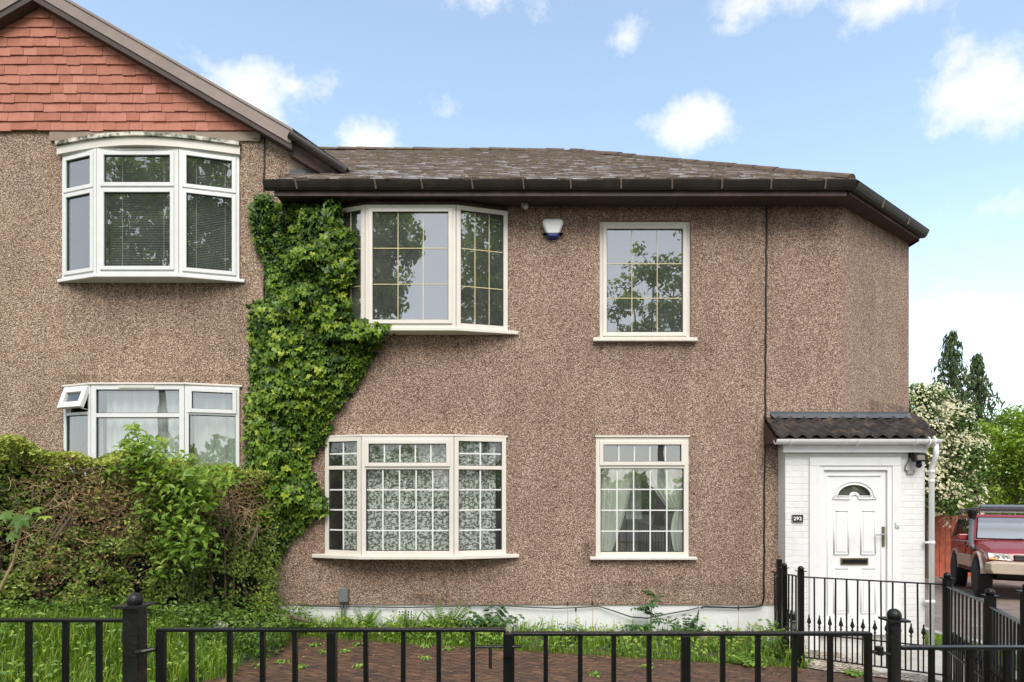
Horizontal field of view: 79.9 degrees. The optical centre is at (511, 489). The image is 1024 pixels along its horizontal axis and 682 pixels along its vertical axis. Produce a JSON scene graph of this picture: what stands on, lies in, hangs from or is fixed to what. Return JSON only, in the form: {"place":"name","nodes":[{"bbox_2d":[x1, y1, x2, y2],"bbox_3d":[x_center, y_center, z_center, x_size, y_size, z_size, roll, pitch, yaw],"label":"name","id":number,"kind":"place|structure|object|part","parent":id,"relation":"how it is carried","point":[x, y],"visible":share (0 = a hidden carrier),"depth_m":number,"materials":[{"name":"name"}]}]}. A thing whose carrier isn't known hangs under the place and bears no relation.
{"place":"outdoors","nodes":[
{"label":"outdoors","id":0,"kind":"place"},
{"bbox_2d":[0,597,1016,681],"bbox_3d":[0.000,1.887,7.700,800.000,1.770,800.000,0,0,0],"label":"ground","id":1,"kind":"structure","parent":0,"point":[246,660],"depth_m":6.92,"materials":[{"name":"green plant"}]},
{"bbox_2d":[0,506,51,590],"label":"sapling","id":2,"kind":"object","parent":1,"relation":"on","point":[19,521],"visible":1,"depth_m":5.05,"materials":[{"name":"green plant"}]},
{"bbox_2d":[0,433,300,626],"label":"hedge","id":3,"kind":"object","parent":1,"relation":"on","point":[92,538],"visible":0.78,"depth_m":6.16,"materials":[{"name":"green plant"}]},
{"bbox_2d":[99,422,244,607],"bbox_3d":[-3.567,0.316,6.515,1.775,2.070,0.953,0,0,0],"label":"shrub","id":4,"kind":"object","parent":1,"relation":"on","point":[201,482],"visible":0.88,"depth_m":6.28,"materials":[{"name":"green plant"}]},
{"bbox_2d":[0,0,349,613],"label":"neighbour house","id":5,"kind":"structure","parent":1,"relation":"on","point":[85,325],"depth_m":7.70,"materials":[{"name":"concrete"}]},
{"bbox_2d":[100,418,102,455],"bbox_3d":[-5.200,-0.335,7.668,0.209,1.130,0.051,0,0,20],"label":"voile curtain","id":6,"kind":"object","parent":5,"relation":"hanging from","point":[101,436],"visible":0.12,"depth_m":7.63,"materials":[{"name":"white fabric"}]},
{"bbox_2d":[109,157,169,265],"bbox_3d":[-4.590,-3.427,7.622,0.840,1.446,0.036,0,0,0],"label":"venetian blind","id":7,"kind":"object","parent":5,"relation":"hanging from","point":[122,179],"visible":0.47,"depth_m":7.62,"materials":[{"name":"grey plastic"}]},
{"bbox_2d":[107,392,178,475],"bbox_3d":[-4.585,-0.490,7.671,0.990,1.460,0.074,0,0,0],"label":"voile curtain","id":8,"kind":"object","parent":5,"relation":"hanging from","point":[144,402],"visible":0.39,"depth_m":7.67,"materials":[{"name":"white fabric"}]},
{"bbox_2d":[55,131,244,282],"bbox_3d":[-4.535,-3.468,7.566,2.350,1.735,0.333,0,0,0],"label":"window","id":9,"kind":"structure","parent":5,"relation":"in","point":[96,147],"depth_m":7.50,"materials":[{"name":"white plastic"}]},
{"bbox_2d":[57,382,242,484],"bbox_3d":[-4.525,-0.500,7.564,2.330,1.620,0.336,0,0,0],"label":"window","id":10,"kind":"structure","parent":5,"relation":"in","point":[91,390],"depth_m":7.50,"materials":[{"name":"white plastic"}]},
{"bbox_2d":[188,157,230,270],"bbox_3d":[-3.785,-3.427,7.687,0.531,1.446,0.036,0,0,-16],"label":"venetian blind","id":11,"kind":"object","parent":5,"relation":"hanging from","point":[210,161],"visible":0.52,"depth_m":7.68,"materials":[{"name":"grey plastic"}]},
{"bbox_2d":[195,398,234,481],"bbox_3d":[-3.740,-0.455,7.735,0.497,1.390,0.079,0,0,-16],"label":"voile curtain","id":12,"kind":"object","parent":5,"relation":"hanging from","point":[214,439],"visible":0.45,"depth_m":7.73,"materials":[{"name":"white fabric"}]},
{"bbox_2d":[263,137,264,298],"bbox_3d":[-3.116,-1.943,7.684,0.029,5.099,0.028,0,0,0],"label":"neighbour cable","id":13,"kind":"object","parent":5,"relation":"attached to","point":[263,197],"visible":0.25,"depth_m":7.68,"materials":[{"name":"black rubber"}]},
{"bbox_2d":[213,621,227,626],"bbox_3d":[-3.099,1.458,6.508,0.158,0.116,0.104,0,0,0],"label":"stone","id":14,"kind":"object","parent":1,"relation":"on","point":[219,623],"visible":0.3,"depth_m":6.48,"materials":[{"name":"stone"}]},
{"bbox_2d":[276,614,308,621],"bbox_3d":[-2.515,1.476,7.000,0.418,0.075,0.044,0,0,12],"label":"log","id":15,"kind":"object","parent":1,"relation":"on","point":[299,618],"visible":0.76,"depth_m":6.97,"materials":[{"name":"brown wood"}]},
{"bbox_2d":[331,603,380,626],"bbox_3d":[-1.864,1.586,7.385,0.616,0.372,0.674,0,0,0],"label":"fern","id":16,"kind":"object","parent":1,"relation":"on","point":[369,620],"visible":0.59,"depth_m":7.36,"materials":[{"name":"green plant"}]},
{"bbox_2d":[0,589,812,681],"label":"undergrowth","id":17,"kind":"object","parent":1,"relation":"on","point":[215,615],"visible":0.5,"depth_m":6.38,"materials":[{"name":"green plant"}]},
{"bbox_2d":[382,608,439,635],"bbox_3d":[-1.224,1.609,7.386,0.691,0.339,0.472,0,0,-26],"label":"fern","id":18,"kind":"object","parent":1,"relation":"on","point":[408,622],"visible":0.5,"depth_m":7.38,"materials":[{"name":"green plant"}]},
{"bbox_2d":[417,610,439,637],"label":"fern","id":19,"kind":"object","parent":1,"relation":"on","point":[428,622],"visible":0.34,"depth_m":7.39,"materials":[{"name":"green plant"}]},
{"bbox_2d":[418,595,471,636],"bbox_3d":[-0.782,1.535,7.381,0.620,0.513,0.729,0,0,0],"label":"fern","id":20,"kind":"object","parent":1,"relation":"on","point":[446,619],"visible":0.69,"depth_m":7.39,"materials":[{"name":"green plant"}]},
{"bbox_2d":[450,617,476,633],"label":"weed clump","id":21,"kind":"object","parent":1,"relation":"on","point":[461,625],"visible":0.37,"depth_m":7.37,"materials":[{"name":"green plant"}]},
{"bbox_2d":[465,601,524,632],"bbox_3d":[-0.196,1.581,7.430,0.679,0.394,0.665,0,0,7],"label":"weed clump","id":22,"kind":"object","parent":1,"relation":"on","point":[496,619],"visible":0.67,"depth_m":7.37,"materials":[{"name":"green plant"}]},
{"bbox_2d":[560,625,584,638],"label":"weed clump","id":23,"kind":"object","parent":1,"relation":"on","point":[571,630],"visible":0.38,"depth_m":7.29,"materials":[{"name":"green plant"}]},
{"bbox_2d":[262,146,942,652],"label":"house","id":24,"kind":"structure","parent":1,"relation":"on","point":[618,324],"depth_m":7.70,"materials":[{"name":"brown concrete"}]},
{"bbox_2d":[239,192,394,579],"bbox_3d":[-2.458,-1.264,7.473,2.029,4.932,0.505,0,0,0],"label":"ivy","id":25,"kind":"object","parent":24,"relation":"attached to","point":[294,398],"visible":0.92,"depth_m":7.48,"materials":[{"name":"green plant"}]},
{"bbox_2d":[338,587,348,616],"bbox_3d":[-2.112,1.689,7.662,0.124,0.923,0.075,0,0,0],"label":"meter box","id":26,"kind":"object","parent":24,"relation":"attached to","point":[343,594],"visible":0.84,"depth_m":7.62,"materials":[{"name":"grey plastic"}]},
{"bbox_2d":[312,434,518,559],"bbox_3d":[-1.210,0.090,7.591,2.600,1.530,0.283,0,0,0],"label":"window","id":27,"kind":"structure","parent":24,"relation":"in","point":[363,441],"depth_m":7.50,"materials":[{"name":"white plastic"}]},
{"bbox_2d":[342,442,495,549],"bbox_3d":[-1.175,0.075,7.653,1.940,1.390,0.188,0,0,0],"label":"net curtain","id":28,"kind":"object","parent":24,"relation":"hanging from","point":[469,499],"visible":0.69,"depth_m":7.62,"materials":[{"name":"fabric"}]},
{"bbox_2d":[332,200,517,334],"bbox_3d":[-1.200,-2.750,7.606,2.560,1.610,0.253,0,0,0],"label":"window","id":29,"kind":"structure","parent":24,"relation":"in","point":[453,325],"depth_m":7.51,"materials":[{"name":"white plastic"}]},
{"bbox_2d":[300,605,698,620],"bbox_3d":[-0.152,1.551,7.672,5.018,0.206,0.047,0,0,0],"label":"slack cable","id":30,"kind":"object","parent":24,"relation":"attached to","point":[504,605],"visible":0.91,"depth_m":7.68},
{"bbox_2d":[521,202,528,209],"bbox_3d":[0.162,-3.548,7.638,0.090,0.118,0.123,0,0,0],"label":"motion detector","id":31,"kind":"object","parent":24,"relation":"attached to","point":[524,206],"visible":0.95,"depth_m":7.59,"materials":[{"name":"grey plastic"}]},
{"bbox_2d":[542,219,562,239],"bbox_3d":[0.512,-3.267,7.662,0.263,0.241,0.075,0,0,0],"label":"alarm box","id":32,"kind":"object","parent":24,"relation":"attached to","point":[552,228],"visible":1,"depth_m":7.62,"materials":[{"name":"white plastic"}]},
{"bbox_2d":[601,469,632,550],"bbox_3d":[1.341,0.235,7.840,0.470,1.170,0.044,0,0,0],"label":"curtain","id":33,"kind":"object","parent":24,"relation":"hanging from","point":[608,502],"visible":0.7,"depth_m":7.84,"materials":[{"name":"white fabric"}]},
{"bbox_2d":[613,522,622,549],"bbox_3d":[1.481,0.325,8.625,0.150,1.050,0.050,0,0,0],"label":"furniture","id":34,"kind":"object","parent":24,"relation":"in","point":[620,540],"visible":0.14,"depth_m":8.60,"materials":[{"name":"grey wood"}]},
{"bbox_2d":[626,469,641,518],"bbox_3d":[1.646,0.025,8.250,0.220,0.750,0.044,0,0,0],"label":"net curtain","id":35,"kind":"object","parent":24,"relation":"hanging from","point":[637,495],"visible":0.66,"depth_m":8.25,"materials":[{"name":"white fabric"}]},
{"bbox_2d":[589,435,696,559],"bbox_3d":[1.646,0.100,7.698,1.339,1.560,0.135,0,0,0],"label":"window","id":36,"kind":"structure","parent":24,"relation":"in","point":[601,440],"depth_m":7.70,"materials":[{"name":"white plastic"}]},
{"bbox_2d":[593,222,697,341],"bbox_3d":[1.666,-2.625,7.720,1.303,1.540,0.180,0,0,0],"label":"window","id":37,"kind":"structure","parent":24,"relation":"in","point":[684,336],"depth_m":7.73,"materials":[{"name":"white plastic"}]},
{"bbox_2d":[645,469,681,508],"bbox_3d":[1.936,-0.050,7.840,0.519,0.600,0.044,0,0,0],"label":"curtain","id":38,"kind":"object","parent":24,"relation":"hanging from","point":[674,481],"visible":0.81,"depth_m":7.84,"materials":[{"name":"white fabric"}]},
{"bbox_2d":[671,511,681,550],"bbox_3d":[2.105,0.535,7.820,0.140,0.530,0.044,0,0,0],"label":"curtain tail","id":39,"kind":"object","parent":24,"relation":"hanging from","point":[676,525],"visible":0.88,"depth_m":7.83},
{"bbox_2d":[700,205,767,608],"bbox_3d":[2.793,-1.052,7.669,0.853,5.107,0.057,0,0,0],"label":"wall cable","id":40,"kind":"object","parent":24,"relation":"attached to","point":[764,421],"depth_m":7.68,"materials":[{"name":"black rubber"}]},
{"bbox_2d":[792,515,802,521],"bbox_3d":[3.499,0.356,7.492,0.136,0.096,0.015,0,0,0],"label":"number plate","id":41,"kind":"object","parent":24,"relation":"attached to","point":[797,518],"visible":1,"depth_m":7.49,"materials":[{"name":"black plastic"}]},
{"bbox_2d":[820,466,891,623],"bbox_3d":[4.213,0.679,7.522,0.887,1.940,0.136,0,0,0],"label":"door","id":42,"kind":"structure","parent":24,"relation":"in","point":[856,506],"depth_m":7.52,"materials":[{"name":"white plastic"}]},
{"bbox_2d":[895,522,899,527],"bbox_3d":[4.712,0.432,7.463,0.052,0.072,0.030,0,0,0],"label":"doorbell","id":43,"kind":"object","parent":24,"relation":"attached to","point":[897,524],"visible":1,"depth_m":7.46,"materials":[{"name":"white plastic"}]},
{"bbox_2d":[905,452,926,473],"bbox_3d":[4.902,-0.325,7.424,0.188,0.270,0.150,0,0,0],"label":"security light","id":44,"kind":"object","parent":24,"relation":"attached to","point":[918,458],"visible":1,"depth_m":7.38,"materials":[{"name":"black plastic"}]},
{"bbox_2d":[617,624,636,638],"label":"weed clump","id":45,"kind":"object","parent":1,"relation":"on","point":[632,629],"visible":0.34,"depth_m":7.39,"materials":[{"name":"green plant"}]},
{"bbox_2d":[624,590,667,640],"bbox_3d":[1.677,1.530,7.399,0.562,0.595,0.482,0,0,-44],"label":"thistle","id":46,"kind":"object","parent":1,"relation":"on","point":[651,604],"visible":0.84,"depth_m":7.37,"materials":[{"name":"green plant"}]},
{"bbox_2d":[664,614,704,638],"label":"weed clump","id":47,"kind":"object","parent":1,"relation":"on","point":[693,626],"visible":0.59,"depth_m":7.32,"materials":[{"name":"green plant"}]},
{"bbox_2d":[697,636,707,644],"bbox_3d":[2.265,1.784,7.252,0.148,0.176,0.102,0,0,0],"label":"stone","id":48,"kind":"object","parent":1,"relation":"on","point":[703,640],"visible":0.24,"depth_m":7.21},
{"bbox_2d":[717,625,733,642],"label":"weed clump","id":49,"kind":"object","parent":1,"relation":"on","point":[729,637],"visible":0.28,"depth_m":7.29,"materials":[{"name":"green plant"}]},
{"bbox_2d":[760,619,788,654],"bbox_3d":[2.891,1.641,6.734,0.318,0.413,0.474,0,0,35],"label":"weed clump","id":50,"kind":"object","parent":1,"relation":"on","point":[773,638],"visible":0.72,"depth_m":6.69,"materials":[{"name":"green plant"}]},
{"bbox_2d":[771,554,781,646],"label":"folded gate","id":51,"kind":"structure","parent":1,"relation":"on","point":[777,595],"depth_m":7.24,"materials":[{"name":"black metal"}]},
{"bbox_2d":[779,563,789,653],"bbox_3d":[3.039,1.384,6.820,0.088,1.131,0.088,0,0,0],"label":"fence post","id":52,"kind":"object","parent":1,"relation":"on","point":[784,567],"visible":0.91,"depth_m":6.79,"materials":[{"name":"black metal"}]},
{"bbox_2d":[784,574,796,648],"bbox_3d":[3.025,1.340,6.595,0.046,0.873,0.392,0,0,5],"label":"railing","id":53,"kind":"object","parent":52,"relation":"attached to","point":[792,616],"visible":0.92,"depth_m":6.60,"materials":[{"name":"black metal"}]},
{"bbox_2d":[795,566,806,666],"bbox_3d":[3.010,1.372,6.370,0.088,1.152,0.088,0,0,0],"label":"fence post","id":54,"kind":"object","parent":1,"relation":"on","point":[800,598],"visible":0.92,"depth_m":6.34,"materials":[{"name":"black metal"}]},
{"bbox_2d":[804,576,942,675],"bbox_3d":[3.491,1.304,5.975,1.186,0.883,0.050,0,0,39],"label":"railing","id":55,"kind":"object","parent":54,"relation":"attached to","point":[874,627],"visible":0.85,"depth_m":5.97,"materials":[{"name":"black metal"}]},
{"bbox_2d":[763,640,941,681],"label":"gravel","id":56,"kind":"structure","parent":1,"relation":"on","point":[838,666],"depth_m":6.84,"materials":[{"name":"grey gravel"}]},
{"bbox_2d":[939,572,955,681],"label":"fence post","id":57,"kind":"object","parent":1,"relation":"on","point":[946,579],"visible":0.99,"depth_m":5.56,"materials":[{"name":"black metal"}]},
{"bbox_2d":[946,586,983,681],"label":"railing","id":58,"kind":"object","parent":57,"relation":"attached to","point":[959,663],"visible":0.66,"depth_m":5.13,"materials":[{"name":"black metal"}]},
{"bbox_2d":[909,378,994,578],"bbox_3d":[11.915,-0.163,17.622,4.537,6.038,2.538,0,0,0],"label":"hawthorn tree","id":59,"kind":"object","parent":1,"relation":"on","point":[954,445],"visible":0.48,"depth_m":17.06,"materials":[{"name":"white plant"}]},
{"bbox_2d":[935,514,970,576],"bbox_3d":[13.355,1.689,18.135,9.510,1.905,0.089,0,0,0],"label":"timber fence","id":60,"kind":"object","parent":1,"relation":"on","point":[943,538],"visible":0.05,"depth_m":18.10,"materials":[{"name":"red paint"}]},
{"bbox_2d":[930,329,989,457],"bbox_3d":[20.259,-2.281,27.823,3.065,10.086,3.697,0,0,0],"label":"conifer","id":61,"kind":"object","parent":1,"relation":"on","point":[951,354],"visible":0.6,"depth_m":27.82,"materials":[{"name":"dark green needle foliage"},{"name":"grey brown bark"}]},
{"bbox_2d":[925,627,1016,655],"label":"drive kerb","id":62,"kind":"structure","parent":1,"relation":"on","point":[936,631],"depth_m":8.09,"materials":[{"name":"concrete"}]},
{"bbox_2d":[926,414,1023,515],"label":"dark tree","id":63,"kind":"object","parent":1,"relation":"on","point":[969,497],"visible":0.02,"depth_m":25.62,"materials":[{"name":"green plant"}]},
{"bbox_2d":[927,455,1023,513],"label":"woods","id":64,"kind":"object","parent":1,"relation":"on","point":[991,481],"depth_m":61.80,"materials":[{"name":"green plant"}]},
{"bbox_2d":[957,352,1006,504],"bbox_3d":[21.750,-1.819,28.375,2.729,9.161,3.035,0,0,-42],"label":"conifer","id":65,"kind":"object","parent":1,"relation":"on","point":[977,366],"visible":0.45,"depth_m":28.39,"materials":[{"name":"dark green needle foliage"},{"name":"grey brown bark"}]},
{"bbox_2d":[942,404,1023,514],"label":"bushy tree","id":66,"kind":"object","parent":1,"relation":"on","point":[1009,447],"visible":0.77,"depth_m":19.19,"materials":[{"name":"green plant"}]},
{"bbox_2d":[980,588,1000,681],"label":"fence post","id":67,"kind":"object","parent":1,"relation":"on","point":[990,597],"visible":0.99,"depth_m":4.55,"materials":[{"name":"black metal"}]},
{"bbox_2d":[989,606,1019,681],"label":"railing","id":68,"kind":"object","parent":67,"relation":"attached to","point":[995,668],"visible":0.74,"depth_m":4.22,"materials":[{"name":"black metal"}]},
{"bbox_2d":[1015,584,1023,681],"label":"fence post","id":69,"kind":"object","parent":1,"relation":"on","point":[1022,633],"visible":1,"depth_m":3.73,"materials":[{"name":"black metal"}]},
{"bbox_2d":[71,0,1023,491],"label":"sky","id":70,"kind":"structure","parent":0,"point":[921,101],"materials":[{"name":"blue"}]},
{"bbox_2d":[203,635,913,681],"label":"driveway","id":71,"kind":"structure","parent":0,"point":[385,659],"depth_m":6.02,"materials":[{"name":"brown brick"}]},
{"bbox_2d":[111,593,157,681],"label":"gate post","id":72,"kind":"object","parent":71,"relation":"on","point":[134,627],"visible":1,"depth_m":2.19,"materials":[{"name":"black metal"}]},
{"bbox_2d":[0,618,121,681],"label":"front fence","id":73,"kind":"object","parent":72,"relation":"attached to","point":[65,622],"visible":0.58,"depth_m":2.21,"materials":[{"name":"black metal"}]},
{"bbox_2d":[135,627,520,681],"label":"gate","id":74,"kind":"structure","parent":72,"relation":"attached to","point":[159,649],"depth_m":2.21,"materials":[{"name":"black metal"}]},
{"bbox_2d":[273,658,289,663],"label":"paving weed","id":75,"kind":"object","parent":71,"relation":"on","point":[280,662],"visible":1,"depth_m":6.00,"materials":[{"name":"green plant"}]},
{"bbox_2d":[298,663,308,669],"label":"paving weed","id":76,"kind":"object","parent":71,"relation":"on","point":[301,666],"visible":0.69,"depth_m":5.80,"materials":[{"name":"green plant"}]},
{"bbox_2d":[307,642,321,646],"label":"paving weed","id":77,"kind":"object","parent":71,"relation":"on","point":[315,644],"visible":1,"depth_m":6.78,"materials":[{"name":"green plant"}]},
{"bbox_2d":[340,647,350,652],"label":"paving weed","id":78,"kind":"object","parent":71,"relation":"on","point":[344,650],"visible":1,"depth_m":6.54,"materials":[{"name":"green plant"}]},
{"bbox_2d":[352,663,362,668],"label":"paving weed","id":79,"kind":"object","parent":71,"relation":"on","point":[359,665],"visible":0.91,"depth_m":5.88,"materials":[{"name":"green plant"}]},
{"bbox_2d":[417,655,431,660],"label":"paving weed","id":80,"kind":"object","parent":71,"relation":"on","point":[424,657],"visible":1,"depth_m":6.30,"materials":[{"name":"green plant"}]},
{"bbox_2d":[420,643,431,648],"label":"paving weed","id":81,"kind":"object","parent":71,"relation":"on","point":[425,645],"visible":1,"depth_m":6.82,"materials":[{"name":"green plant"}]},
{"bbox_2d":[239,635,804,681],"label":"leaf litter","id":82,"kind":"object","parent":71,"relation":"on","point":[519,672],"visible":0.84,"depth_m":6.23,"materials":[{"name":"brown plant"}]},
{"bbox_2d":[588,669,599,676],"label":"paving weed","id":83,"kind":"object","parent":71,"relation":"on","point":[594,673],"visible":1,"depth_m":5.75,"materials":[{"name":"green plant"}]},
{"bbox_2d":[727,652,769,667],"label":"weed clump","id":84,"kind":"object","parent":71,"relation":"on","point":[750,662],"visible":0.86,"depth_m":6.30,"materials":[{"name":"green plant"}]},
{"bbox_2d":[840,667,863,676],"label":"weed clump","id":85,"kind":"object","parent":71,"relation":"on","point":[853,673],"visible":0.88,"depth_m":5.94,"materials":[{"name":"green plant"}]},
{"bbox_2d":[878,608,910,681],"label":"gate post","id":86,"kind":"object","parent":71,"relation":"on","point":[893,618],"visible":1,"depth_m":2.20,"materials":[{"name":"black metal"}]},
{"bbox_2d":[509,631,890,681],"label":"gate","id":87,"kind":"structure","parent":86,"relation":"attached to","point":[685,656],"depth_m":2.21,"materials":[{"name":"black metal"}]},
{"bbox_2d":[901,645,1023,681],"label":"front fence","id":88,"kind":"object","parent":86,"relation":"attached to","point":[970,649],"visible":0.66,"depth_m":2.22,"materials":[{"name":"black metal"}]},
{"bbox_2d":[842,650,952,680],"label":"path","id":89,"kind":"structure","parent":0,"point":[938,661],"depth_m":7.03,"materials":[{"name":"concrete"}]},
{"bbox_2d":[925,577,1023,651],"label":"shared drive","id":90,"kind":"structure","parent":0,"point":[1008,601],"depth_m":11.88,"materials":[{"name":"grey asphalt"}]},
{"bbox_2d":[950,504,1023,595],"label":"car","id":91,"kind":"object","parent":90,"relation":"on","point":[987,550],"visible":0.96,"depth_m":13.22,"materials":[{"name":"red paint"}]},
{"bbox_3d":[11.129,0.947,15.307,0.111,0.416,0.485,0,-3,27],"label":"side window","id":92,"kind":"part","parent":91,"relation":"part of","materials":[{"name":"black glass"}]},
{"bbox_3d":[10.800,0.908,14.664,0.114,0.411,0.876,0,-3,27],"label":"side window","id":93,"kind":"part","parent":91,"relation":"part of","materials":[{"name":"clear glass"}]},
{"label":"side window","id":94,"kind":"part","parent":91,"relation":"part of","materials":[{"name":"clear glass"}]}
]}

